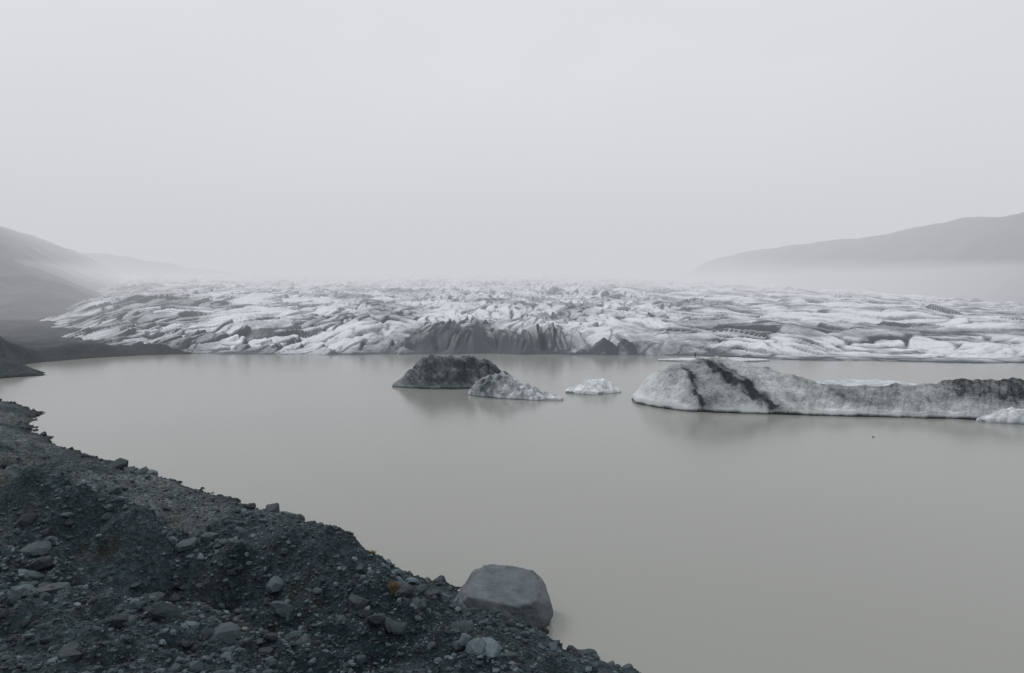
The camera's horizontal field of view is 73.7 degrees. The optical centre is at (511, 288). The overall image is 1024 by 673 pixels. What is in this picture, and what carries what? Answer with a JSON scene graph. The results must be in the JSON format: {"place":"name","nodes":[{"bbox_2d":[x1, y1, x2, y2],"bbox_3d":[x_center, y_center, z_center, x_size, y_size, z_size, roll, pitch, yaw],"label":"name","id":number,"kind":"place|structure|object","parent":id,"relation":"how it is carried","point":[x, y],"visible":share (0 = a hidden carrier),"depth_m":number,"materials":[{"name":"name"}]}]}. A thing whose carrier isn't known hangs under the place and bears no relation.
{"place":"outdoors","nodes":[
{"label":"outdoors","id":0,"kind":"place"},
{"bbox_2d":[0,226,127,318],"bbox_3d":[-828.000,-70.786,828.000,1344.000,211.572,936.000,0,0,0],"label":"hill","id":1,"kind":"structure","parent":0,"point":[41,278],"depth_m":542.16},
{"bbox_2d":[78,252,236,276],"bbox_3d":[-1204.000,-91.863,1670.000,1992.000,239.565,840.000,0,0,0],"label":"hill","id":2,"kind":"structure","parent":0,"point":[123,266],"depth_m":1576.40,"materials":[{"name":"grey"}]},
{"bbox_2d":[0,317,638,672],"bbox_3d":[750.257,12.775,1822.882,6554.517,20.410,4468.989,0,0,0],"label":"ground","id":3,"kind":"structure","parent":0,"point":[23,342],"depth_m":38.51,"materials":[{"name":"grey gravel"}]},
{"bbox_2d":[0,399,633,672],"bbox_3d":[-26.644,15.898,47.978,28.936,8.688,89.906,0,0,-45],"label":"rocks","id":4,"kind":"object","parent":3,"relation":"on","point":[488,648],"visible":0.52,"depth_m":34.21,"materials":[{"name":"grey stone"}]},
{"bbox_2d":[81,453,557,663],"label":"rocks","id":5,"kind":"object","parent":3,"relation":"on","point":[120,463],"visible":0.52,"depth_m":37.63,"materials":[{"name":"grey stone"}]},
{"bbox_2d":[386,579,401,593],"bbox_3d":[-6.173,15.754,35.960,1.193,0.544,1.067,0,0,0],"label":"rock","id":6,"kind":"object","parent":3,"relation":"on","point":[394,587],"visible":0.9,"depth_m":35.89,"materials":[{"name":"brown stone"}]},
{"bbox_2d":[454,564,552,630],"bbox_3d":[-0.607,19.218,41.279,6.163,3.537,4.384,0,0,0],"label":"boulder","id":7,"kind":"object","parent":3,"relation":"on","point":[514,592],"visible":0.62,"depth_m":40.60,"materials":[{"name":"grey stone"}]},
{"bbox_2d":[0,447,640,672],"bbox_3d":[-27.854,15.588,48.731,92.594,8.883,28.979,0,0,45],"label":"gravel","id":8,"kind":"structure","parent":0,"point":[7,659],"depth_m":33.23,"materials":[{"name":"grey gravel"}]},
{"bbox_2d":[0,353,1023,672],"bbox_3d":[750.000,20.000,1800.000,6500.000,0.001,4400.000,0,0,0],"label":"water","id":9,"kind":"structure","parent":0,"point":[638,537],"depth_m":68.13,"materials":[{"name":"grey liquid"}]},
{"bbox_2d":[392,353,510,388],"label":"iceberg","id":10,"kind":"object","parent":9,"relation":"on","point":[432,371],"visible":0.82,"depth_m":137.63,"materials":[{"name":"grey ice"}]},
{"bbox_2d":[468,372,562,400],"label":"iceberg","id":11,"kind":"object","parent":9,"relation":"on","point":[501,385],"visible":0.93,"depth_m":124.26,"materials":[{"name":"grey ice"}]},
{"bbox_2d":[565,379,620,394],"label":"iceberg","id":12,"kind":"object","parent":9,"relation":"on","point":[594,386],"visible":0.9,"depth_m":129.85,"materials":[{"name":"white ice"}]},
{"bbox_2d":[657,357,769,361],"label":"ice floe","id":13,"kind":"object","parent":9,"relation":"on","point":[733,358],"visible":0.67,"depth_m":186.90,"materials":[{"name":"white ice"}]},
{"bbox_2d":[631,356,1023,419],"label":"iceberg","id":14,"kind":"object","parent":9,"relation":"on","point":[716,384],"visible":0.98,"depth_m":111.11,"materials":[{"name":"white ice"}]},
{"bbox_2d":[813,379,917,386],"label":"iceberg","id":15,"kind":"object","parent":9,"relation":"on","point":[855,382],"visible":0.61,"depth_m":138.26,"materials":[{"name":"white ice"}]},
{"bbox_2d":[976,407,1023,423],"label":"iceberg","id":16,"kind":"object","parent":9,"relation":"on","point":[1011,415],"visible":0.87,"depth_m":101.23,"materials":[{"name":"white ice"}]},
{"bbox_2d":[0,0,1023,278],"label":"sky","id":17,"kind":"structure","parent":0,"point":[662,139],"materials":[{"name":"grey"}]},
{"bbox_2d":[40,273,1023,362],"bbox_3d":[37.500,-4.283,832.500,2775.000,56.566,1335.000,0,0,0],"label":"glacier","id":18,"kind":"object","parent":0,"point":[449,314],"visible":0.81,"depth_m":279.00,"materials":[{"name":"white ice"}]},
{"bbox_2d":[674,212,1023,303],"bbox_3d":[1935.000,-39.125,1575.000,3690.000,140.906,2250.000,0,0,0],"label":"hill","id":19,"kind":"structure","parent":0,"point":[980,258],"depth_m":936.30,"materials":[{"name":"grey"}]}
]}

